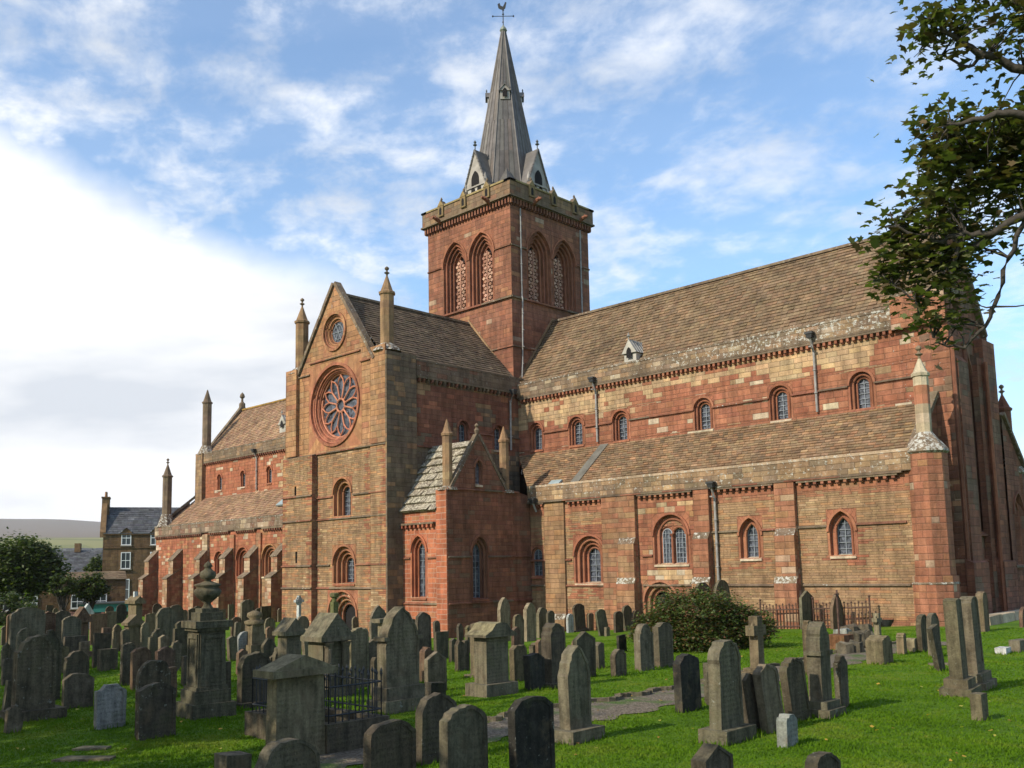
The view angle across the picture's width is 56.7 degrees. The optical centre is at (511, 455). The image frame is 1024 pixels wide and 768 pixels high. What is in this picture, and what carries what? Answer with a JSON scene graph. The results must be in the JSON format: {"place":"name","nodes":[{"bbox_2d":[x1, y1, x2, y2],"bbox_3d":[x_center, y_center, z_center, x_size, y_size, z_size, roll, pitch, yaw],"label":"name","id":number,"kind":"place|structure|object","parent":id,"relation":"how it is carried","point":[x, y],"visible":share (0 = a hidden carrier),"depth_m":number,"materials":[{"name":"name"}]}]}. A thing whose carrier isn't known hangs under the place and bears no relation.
{"place":"outdoors","nodes":[
{"label":"outdoors","id":0,"kind":"place"},
{"bbox_2d":[0,519,102,547],"bbox_3d":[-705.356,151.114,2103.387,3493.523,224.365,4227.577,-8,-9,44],"label":"hills","id":1,"kind":"structure","parent":0,"point":[62,533],"depth_m":2251.91,"materials":[{"name":"plant"}]},
{"bbox_2d":[0,615,1023,767],"bbox_3d":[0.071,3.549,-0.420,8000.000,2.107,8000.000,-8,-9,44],"label":"ground","id":2,"kind":"structure","parent":0,"point":[569,637],"depth_m":15.52,"materials":[{"name":"plant"}]},
{"bbox_2d":[3,705,23,733],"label":"headstone","id":3,"kind":"object","parent":2,"relation":"on","point":[14,715],"visible":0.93,"depth_m":15.80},
{"bbox_2d":[0,589,43,625],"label":"tree","id":4,"kind":"object","parent":2,"relation":"on","point":[10,604],"visible":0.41,"depth_m":66.17,"materials":[{"name":"green plant"}]},
{"bbox_2d":[8,607,45,658],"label":"headstone","id":5,"kind":"object","parent":2,"relation":"on","point":[34,619],"visible":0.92,"depth_m":29.30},
{"bbox_2d":[0,635,66,721],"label":"headstone","id":6,"kind":"object","parent":2,"relation":"on","point":[33,693],"visible":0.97,"depth_m":17.15,"materials":[{"name":"stone"}]},
{"bbox_2d":[0,526,75,610],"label":"tree","id":7,"kind":"object","parent":2,"relation":"on","point":[30,565],"visible":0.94,"depth_m":79.52,"materials":[{"name":"green plant"}]},
{"bbox_2d":[43,630,62,699],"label":"headstone","id":8,"kind":"object","parent":2,"relation":"on","point":[53,637],"visible":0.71,"depth_m":20.09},
{"bbox_2d":[47,573,77,610],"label":"tree","id":9,"kind":"object","parent":2,"relation":"on","point":[61,594],"visible":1,"depth_m":76.82,"materials":[{"name":"green plant"}]},
{"bbox_2d":[0,571,126,615],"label":"house","id":10,"kind":"structure","parent":2,"relation":"on","point":[116,580],"depth_m":95.01,"materials":[{"name":"stone"}]},
{"bbox_2d":[61,616,81,642],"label":"headstone","id":11,"kind":"object","parent":2,"relation":"on","point":[71,625],"visible":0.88,"depth_m":30.44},
{"bbox_2d":[63,650,88,678],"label":"headstone","id":12,"kind":"object","parent":2,"relation":"on","point":[76,661],"visible":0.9,"depth_m":24.53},
{"bbox_2d":[61,673,94,708],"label":"headstone","id":13,"kind":"object","parent":2,"relation":"on","point":[77,689],"visible":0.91,"depth_m":18.74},
{"bbox_2d":[56,543,102,571],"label":"slate house","id":14,"kind":"structure","parent":2,"relation":"on","point":[78,557],"depth_m":138.62,"materials":[{"name":"stone"}]},
{"bbox_2d":[73,607,92,656],"bbox_3d":[-14.071,5.835,30.945,0.628,1.813,0.540,5,-9,-44],"label":"pediment tomb","id":15,"kind":"object","parent":2,"relation":"on","point":[82,614],"visible":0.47,"depth_m":30.90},
{"bbox_2d":[51,755,115,761],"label":"ground slab","id":16,"kind":"structure","parent":2,"relation":"on","point":[88,758],"depth_m":13.45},
{"bbox_2d":[72,568,112,609],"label":"tree","id":17,"kind":"object","parent":2,"relation":"on","point":[97,589],"visible":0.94,"depth_m":80.90,"materials":[{"name":"green plant"}]},
{"bbox_2d":[89,613,106,644],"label":"headstone","id":18,"kind":"object","parent":2,"relation":"on","point":[98,624],"visible":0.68,"depth_m":39.21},
{"bbox_2d":[92,633,110,667],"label":"headstone","id":19,"kind":"object","parent":2,"relation":"on","point":[101,640],"visible":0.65,"depth_m":27.30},
{"bbox_2d":[97,648,117,671],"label":"headstone","id":20,"kind":"object","parent":2,"relation":"on","point":[107,659],"visible":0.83,"depth_m":26.29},
{"bbox_2d":[94,683,126,729],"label":"headstone","id":21,"kind":"object","parent":2,"relation":"on","point":[110,704],"visible":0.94,"depth_m":16.16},
{"bbox_2d":[120,642,135,685],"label":"headstone","id":22,"kind":"object","parent":2,"relation":"on","point":[127,649],"visible":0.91,"depth_m":22.42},
{"bbox_2d":[121,614,144,647],"bbox_3d":[-13.496,6.403,33.799,0.590,1.498,0.753,-7,-9,42],"label":"pediment tomb","id":23,"kind":"object","parent":2,"relation":"on","point":[132,623],"visible":0.54,"depth_m":33.69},
{"bbox_2d":[125,591,145,618],"bbox_3d":[-14.984,6.586,37.688,0.900,2.370,0.454,-7,-9,43],"label":"pillar monument","id":24,"kind":"object","parent":2,"relation":"on","point":[135,602],"visible":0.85,"depth_m":37.56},
{"bbox_2d":[130,647,151,690],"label":"headstone","id":25,"kind":"object","parent":2,"relation":"on","point":[140,656],"visible":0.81,"depth_m":21.44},
{"bbox_2d":[100,492,197,599],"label":"town house","id":26,"kind":"structure","parent":2,"relation":"on","point":[127,534],"depth_m":109.35,"materials":[{"name":"stone"}]},
{"bbox_2d":[135,660,170,698],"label":"headstone","id":27,"kind":"object","parent":2,"relation":"on","point":[151,671],"visible":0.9,"depth_m":18.91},
{"bbox_2d":[134,682,175,740],"bbox_3d":[-5.712,4.204,15.213,0.140,1.117,0.627,-7,-9,42],"label":"headstone","id":28,"kind":"object","parent":2,"relation":"on","point":[155,708],"visible":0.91,"depth_m":15.16,"materials":[{"name":"stone"}]},
{"bbox_2d":[155,646,175,666],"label":"headstone","id":29,"kind":"object","parent":2,"relation":"on","point":[166,654],"visible":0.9,"depth_m":20.94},
{"bbox_2d":[155,607,176,645],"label":"headstone","id":30,"kind":"object","parent":2,"relation":"on","point":[166,619],"visible":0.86,"depth_m":39.81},
{"bbox_2d":[172,621,187,667],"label":"headstone","id":31,"kind":"object","parent":2,"relation":"on","point":[179,634],"visible":0.38,"depth_m":26.56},
{"bbox_2d":[176,561,235,720],"bbox_3d":[-5.599,3.438,17.397,0.816,2.989,0.816,4,-9,-40],"label":"urn monument","id":32,"kind":"object","parent":2,"relation":"on","point":[205,691],"visible":1,"depth_m":17.17,"materials":[{"name":"stone"}]},
{"bbox_2d":[214,751,251,767],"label":"headstone","id":33,"kind":"object","parent":2,"relation":"on","point":[236,759],"visible":1,"depth_m":11.15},
{"bbox_2d":[236,651,270,708],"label":"headstone","id":34,"kind":"object","parent":2,"relation":"on","point":[247,663],"visible":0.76,"depth_m":18.34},
{"bbox_2d":[244,610,264,653],"bbox_3d":[-8.018,5.665,29.523,0.640,1.684,0.640,-7,-9,42],"label":"orb pedestal","id":35,"kind":"object","parent":2,"relation":"on","point":[254,625],"visible":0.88,"depth_m":29.36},
{"bbox_2d":[254,738,320,767],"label":"headstone","id":36,"kind":"object","parent":2,"relation":"on","point":[289,753],"visible":1,"depth_m":10.95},
{"bbox_2d":[272,617,305,657],"bbox_3d":[-5.537,4.885,23.606,0.640,1.701,0.664,-7,-9,43],"label":"pediment tomb","id":37,"kind":"object","parent":2,"relation":"on","point":[288,631],"visible":0.53,"depth_m":23.50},
{"bbox_2d":[253,654,337,754],"bbox_3d":[-3.108,3.644,13.646,0.540,1.553,1.088,-8,-9,44],"label":"pediment tomb","id":38,"kind":"object","parent":2,"relation":"on","point":[295,698],"visible":0.91,"depth_m":13.52,"materials":[{"name":"stone"}]},
{"bbox_2d":[244,663,389,753],"bbox_3d":[-3.111,4.013,15.003,2.300,1.357,1.150,-8,-9,44],"label":"railed grave","id":39,"kind":"object","parent":2,"relation":"on","point":[346,729],"visible":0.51,"depth_m":14.54,"materials":[{"name":"metal"}]},
{"bbox_2d":[300,612,355,697],"bbox_3d":[-3.918,4.336,20.295,0.850,1.934,0.879,-8,-9,44],"label":"pediment tomb","id":40,"kind":"object","parent":2,"relation":"on","point":[326,636],"visible":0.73,"depth_m":20.14,"materials":[{"name":"stone"}]},
{"bbox_2d":[348,627,368,688],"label":"headstone","id":41,"kind":"object","parent":2,"relation":"on","point":[359,651],"visible":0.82,"depth_m":21.41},
{"bbox_2d":[369,605,386,639],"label":"headstone","id":42,"kind":"object","parent":2,"relation":"on","point":[378,611],"visible":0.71,"depth_m":35.84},
{"bbox_2d":[363,719,415,767],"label":"headstone","id":43,"kind":"object","parent":2,"relation":"on","point":[390,743],"visible":1,"depth_m":11.19,"materials":[{"name":"stone"}]},
{"bbox_2d":[369,606,425,714],"bbox_3d":[-2.133,3.908,17.845,0.560,2.122,1.084,-7,-9,42],"label":"headstone","id":44,"kind":"object","parent":2,"relation":"on","point":[398,640],"visible":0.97,"depth_m":17.69,"materials":[{"name":"stone"}]},
{"bbox_2d":[415,612,433,652],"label":"headstone","id":45,"kind":"object","parent":2,"relation":"on","point":[423,622],"visible":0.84,"depth_m":31.19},
{"bbox_2d":[424,651,446,689],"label":"headstone","id":46,"kind":"object","parent":2,"relation":"on","point":[435,666],"visible":0.67,"depth_m":20.73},
{"bbox_2d":[415,692,456,764],"bbox_3d":[-1.034,3.875,13.120,0.150,1.173,0.706,-8,-9,44],"label":"headstone","id":47,"kind":"object","parent":2,"relation":"on","point":[432,708],"visible":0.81,"depth_m":12.97,"materials":[{"name":"stone"}]},
{"bbox_2d":[433,631,448,658],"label":"headstone","id":48,"kind":"object","parent":2,"relation":"on","point":[441,641],"visible":0.71,"depth_m":29.55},
{"bbox_2d":[454,640,469,671],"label":"headstone","id":49,"kind":"object","parent":2,"relation":"on","point":[462,658],"visible":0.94,"depth_m":25.45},
{"bbox_2d":[439,704,487,767],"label":"headstone","id":50,"kind":"object","parent":2,"relation":"on","point":[463,736],"visible":1,"depth_m":11.03,"materials":[{"name":"stone"}]},
{"bbox_2d":[464,621,517,697],"bbox_3d":[-0.432,4.348,19.924,0.906,1.710,0.660,5,-9,-44],"label":"capped monument","id":51,"kind":"object","parent":2,"relation":"on","point":[491,670],"visible":0.91,"depth_m":19.73,"materials":[{"name":"stone"}]},
{"bbox_2d":[497,597,510,640],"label":"headstone","id":52,"kind":"object","parent":2,"relation":"on","point":[503,612],"visible":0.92,"depth_m":43.64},
{"bbox_2d":[509,645,526,680],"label":"headstone","id":53,"kind":"object","parent":2,"relation":"on","point":[517,653],"visible":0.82,"depth_m":22.00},
{"bbox_2d":[523,603,535,641],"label":"headstone","id":54,"kind":"object","parent":2,"relation":"on","point":[529,613],"visible":0.98,"depth_m":42.44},
{"bbox_2d":[507,696,555,767],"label":"headstone","id":55,"kind":"object","parent":2,"relation":"on","point":[531,739],"visible":1,"depth_m":11.12,"materials":[{"name":"stone"}]},
{"bbox_2d":[523,653,544,690],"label":"headstone","id":56,"kind":"object","parent":2,"relation":"on","point":[534,670],"visible":0.87,"depth_m":20.34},
{"bbox_2d":[541,623,565,688],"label":"headstone","id":57,"kind":"object","parent":2,"relation":"on","point":[553,644],"visible":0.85,"depth_m":20.73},
{"bbox_2d":[554,645,604,745],"bbox_3d":[0.959,3.707,14.464,0.520,1.612,0.795,-7,-9,41],"label":"headstone","id":58,"kind":"object","parent":2,"relation":"on","point":[574,699],"visible":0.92,"depth_m":14.34,"materials":[{"name":"stone"}]},
{"bbox_2d":[138,2,1023,637],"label":"cathedral","id":59,"kind":"structure","parent":2,"relation":"on","point":[514,420],"depth_m":51.36,"materials":[{"name":"stone"}]},
{"bbox_2d":[261,543,277,577],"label":"window","id":60,"kind":"structure","parent":59,"relation":"in","point":[267,549],"depth_m":72.81,"materials":[{"name":"stone"}]},
{"bbox_2d":[322,309,346,353],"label":"round window","id":61,"kind":"structure","parent":59,"relation":"in","point":[334,328],"depth_m":55.95,"materials":[{"name":"stone"}]},
{"bbox_2d":[309,353,361,452],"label":"rose window","id":62,"kind":"structure","parent":59,"relation":"in","point":[335,387],"depth_m":55.65,"materials":[{"name":"stone"}]},
{"bbox_2d":[332,475,351,517],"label":"window","id":63,"kind":"structure","parent":59,"relation":"in","point":[342,486],"depth_m":54.49,"materials":[{"name":"stone"}]},
{"bbox_2d":[327,590,357,629],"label":"doorway","id":64,"kind":"structure","parent":59,"relation":"in","point":[347,600],"depth_m":53.74,"materials":[{"name":"stone"}]},
{"bbox_2d":[331,544,355,585],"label":"window","id":65,"kind":"structure","parent":59,"relation":"in","point":[343,560],"depth_m":53.97,"materials":[{"name":"stone"}]},
{"bbox_2d":[409,534,427,599],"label":"window","id":66,"kind":"structure","parent":59,"relation":"in","point":[418,549],"depth_m":50.67,"materials":[{"name":"stone"}]},
{"bbox_2d":[469,534,489,601],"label":"window","id":67,"kind":"structure","parent":59,"relation":"in","point":[479,550],"depth_m":50.69,"materials":[{"name":"glass"}]},
{"bbox_2d":[527,420,544,452],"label":"window","id":68,"kind":"structure","parent":59,"relation":"in","point":[535,430],"depth_m":58.32,"materials":[{"name":"stone"}]},
{"bbox_2d":[531,545,543,578],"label":"window","id":69,"kind":"structure","parent":59,"relation":"in","point":[537,551],"depth_m":53.14,"materials":[{"name":"glass"}]},
{"bbox_2d":[567,414,585,447],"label":"window","id":70,"kind":"structure","parent":59,"relation":"in","point":[576,423],"depth_m":56.07,"materials":[{"name":"stone"}]},
{"bbox_2d":[572,533,602,584],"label":"window","id":71,"kind":"structure","parent":59,"relation":"in","point":[587,548],"depth_m":50.86,"materials":[{"name":"stone"}]},
{"bbox_2d":[610,407,630,442],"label":"window","id":72,"kind":"structure","parent":59,"relation":"in","point":[621,429],"depth_m":53.79,"materials":[{"name":"stone"}]},
{"bbox_2d":[643,580,678,621],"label":"doorway","id":73,"kind":"structure","parent":59,"relation":"in","point":[646,589],"depth_m":47.49,"materials":[{"name":"stone"}]},
{"bbox_2d":[660,526,672,562],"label":"window","id":74,"kind":"structure","parent":59,"relation":"in","point":[666,548],"depth_m":47.38,"materials":[{"name":"glass"}]},
{"bbox_2d":[673,526,686,562],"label":"window","id":75,"kind":"structure","parent":59,"relation":"in","point":[680,554],"depth_m":46.80,"materials":[{"name":"glass"}]},
{"bbox_2d":[692,394,714,432],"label":"window","id":76,"kind":"structure","parent":59,"relation":"in","point":[703,414],"depth_m":50.00,"materials":[{"name":"stone"}]},
{"bbox_2d":[737,515,763,560],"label":"window","id":77,"kind":"structure","parent":59,"relation":"in","point":[750,540],"depth_m":44.06,"materials":[{"name":"stone"}]},
{"bbox_2d":[767,382,793,422],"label":"window","id":78,"kind":"structure","parent":59,"relation":"in","point":[780,402],"depth_m":46.95,"materials":[{"name":"stone"}]},
{"bbox_2d":[826,508,858,558],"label":"window","id":79,"kind":"structure","parent":59,"relation":"in","point":[841,529],"depth_m":41.00,"materials":[{"name":"stone"}]},
{"bbox_2d":[847,367,876,411],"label":"window","id":80,"kind":"structure","parent":59,"relation":"in","point":[860,383],"depth_m":44.08,"materials":[{"name":"stone"}]},
{"bbox_2d":[962,330,984,532],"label":"east window","id":81,"kind":"structure","parent":59,"relation":"in","point":[967,337],"depth_m":46.40,"materials":[{"name":"stone"}]},
{"bbox_2d":[1006,490,1023,563],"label":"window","id":82,"kind":"structure","parent":59,"relation":"in","point":[1016,495],"depth_m":47.91,"materials":[{"name":"stone"}]},
{"bbox_2d":[572,604,591,631],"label":"headstone","id":83,"kind":"object","parent":2,"relation":"on","point":[578,611],"visible":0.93,"depth_m":48.86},
{"bbox_2d":[573,631,595,676],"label":"headstone","id":84,"kind":"object","parent":2,"relation":"on","point":[585,641],"visible":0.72,"depth_m":22.55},
{"bbox_2d":[610,649,626,676],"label":"headstone","id":85,"kind":"object","parent":2,"relation":"on","point":[618,664],"visible":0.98,"depth_m":22.58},
{"bbox_2d":[633,624,653,671],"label":"headstone","id":86,"kind":"object","parent":2,"relation":"on","point":[643,649],"visible":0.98,"depth_m":23.75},
{"bbox_2d":[652,622,673,667],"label":"headstone","id":87,"kind":"object","parent":2,"relation":"on","point":[663,643],"visible":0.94,"depth_m":24.56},
{"bbox_2d":[673,653,701,712],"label":"headstone","id":88,"kind":"object","parent":2,"relation":"on","point":[686,680],"visible":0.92,"depth_m":16.77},
{"bbox_2d":[487,641,895,720],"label":"path kerb","id":89,"kind":"structure","parent":2,"relation":"on","point":[615,697],"depth_m":18.67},
{"bbox_2d":[622,580,783,653],"bbox_3d":[6.025,4.989,29.677,4.431,2.219,4.583,-8,-9,44],"label":"rose bush","id":90,"kind":"object","parent":2,"relation":"on","point":[717,618],"visible":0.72,"depth_m":28.96,"materials":[{"name":"green plant"}]},
{"bbox_2d":[691,743,733,767],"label":"headstone","id":91,"kind":"object","parent":2,"relation":"on","point":[707,755],"visible":1,"depth_m":10.78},
{"bbox_2d":[698,639,756,746],"bbox_3d":[3.190,3.593,14.140,0.480,1.674,0.860,-7,-9,42],"label":"headstone","id":92,"kind":"object","parent":2,"relation":"on","point":[726,721],"visible":0.94,"depth_m":13.99,"materials":[{"name":"stone"}]},
{"bbox_2d":[741,673,760,730],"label":"headstone","id":93,"kind":"object","parent":2,"relation":"on","point":[750,712],"visible":0.56,"depth_m":14.63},
{"bbox_2d":[741,616,765,673],"bbox_3d":[5.492,4.397,21.270,0.616,1.590,0.704,-8,-9,43],"label":"stone cross","id":94,"kind":"object","parent":2,"relation":"on","point":[755,629],"visible":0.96,"depth_m":21.19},
{"bbox_2d":[752,664,783,733],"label":"headstone","id":95,"kind":"object","parent":2,"relation":"on","point":[768,693],"visible":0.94,"depth_m":14.58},
{"bbox_2d":[776,713,797,747],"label":"headstone","id":96,"kind":"object","parent":2,"relation":"on","point":[787,728],"visible":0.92,"depth_m":13.41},
{"bbox_2d":[779,657,810,720],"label":"headstone","id":97,"kind":"object","parent":2,"relation":"on","point":[794,687],"visible":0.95,"depth_m":15.47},
{"bbox_2d":[799,591,814,628],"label":"headstone","id":98,"kind":"object","parent":2,"relation":"on","point":[805,606],"visible":0.68,"depth_m":40.39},
{"bbox_2d":[759,595,871,628],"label":"iron railing","id":99,"kind":"object","parent":2,"relation":"on","point":[813,608],"visible":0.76,"depth_m":40.44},
{"bbox_2d":[804,751,840,767],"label":"headstone","id":100,"kind":"object","parent":2,"relation":"on","point":[820,759],"visible":1,"depth_m":10.68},
{"bbox_2d":[803,621,846,718],"bbox_3d":[5.210,3.693,16.069,0.580,1.749,0.664,-7,-9,41],"label":"headstone","id":101,"kind":"object","parent":2,"relation":"on","point":[823,703],"visible":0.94,"depth_m":15.94,"materials":[{"name":"stone"}]},
{"bbox_2d":[830,595,844,628],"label":"headstone","id":102,"kind":"object","parent":2,"relation":"on","point":[833,617],"visible":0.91,"depth_m":39.25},
{"bbox_2d":[833,655,848,706],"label":"headstone","id":103,"kind":"object","parent":2,"relation":"on","point":[840,672],"visible":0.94,"depth_m":16.67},
{"bbox_2d":[829,590,853,649],"bbox_3d":[9.818,4.988,28.532,0.600,1.900,0.640,-8,-9,44],"label":"pole on block","id":104,"kind":"object","parent":2,"relation":"on","point":[834,639],"visible":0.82,"depth_m":28.31,"materials":[{"name":"stone"}]},
{"bbox_2d":[865,635,892,664],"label":"headstone","id":105,"kind":"object","parent":2,"relation":"on","point":[879,649],"visible":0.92,"depth_m":24.12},
{"bbox_2d":[916,614,927,651],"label":"headstone","id":106,"kind":"object","parent":2,"relation":"on","point":[921,634],"visible":0.72,"depth_m":27.30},
{"bbox_2d":[847,0,1023,369],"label":"sycamore","id":107,"kind":"object","parent":2,"relation":"on","point":[970,151],"visible":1,"depth_m":11.45,"materials":[{"name":"green plant"}]},
{"bbox_2d":[927,624,945,670],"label":"headstone","id":108,"kind":"object","parent":2,"relation":"on","point":[935,645],"visible":0.68,"depth_m":22.13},
{"bbox_2d":[939,598,981,697],"bbox_3d":[8.456,3.727,18.034,0.580,2.026,0.614,-7,-5,42],"label":"headstone","id":109,"kind":"object","parent":2,"relation":"on","point":[958,681],"visible":0.91,"depth_m":17.92,"materials":[{"name":"stone"}]},
{"bbox_2d":[959,596,996,690],"bbox_3d":[9.216,3.829,18.983,0.580,2.028,0.722,-7,-5,42],"label":"headstone","id":110,"kind":"object","parent":2,"relation":"on","point":[973,644],"visible":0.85,"depth_m":18.84,"materials":[{"name":"stone"}]},
{"bbox_2d":[969,692,988,720],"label":"headstone","id":111,"kind":"object","parent":2,"relation":"on","point":[979,705],"visible":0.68,"depth_m":15.31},
{"bbox_2d":[975,591,989,631],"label":"headstone","id":112,"kind":"object","parent":2,"relation":"on","point":[982,598],"visible":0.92,"depth_m":33.70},
{"bbox_2d":[989,609,1018,625],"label":"kerb wall","id":113,"kind":"structure","parent":2,"relation":"on","point":[1002,617],"depth_m":38.68,"materials":[{"name":"stone"}]},
{"bbox_2d":[0,0,1023,521],"label":"sky","id":114,"kind":"structure","parent":0,"point":[176,176],"materials":[{"name":"blue"}]},
{"bbox_2d":[320,642,945,767],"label":"path","id":115,"kind":"structure","parent":0,"point":[497,730],"depth_m":16.93,"materials":[{"name":"stone"}]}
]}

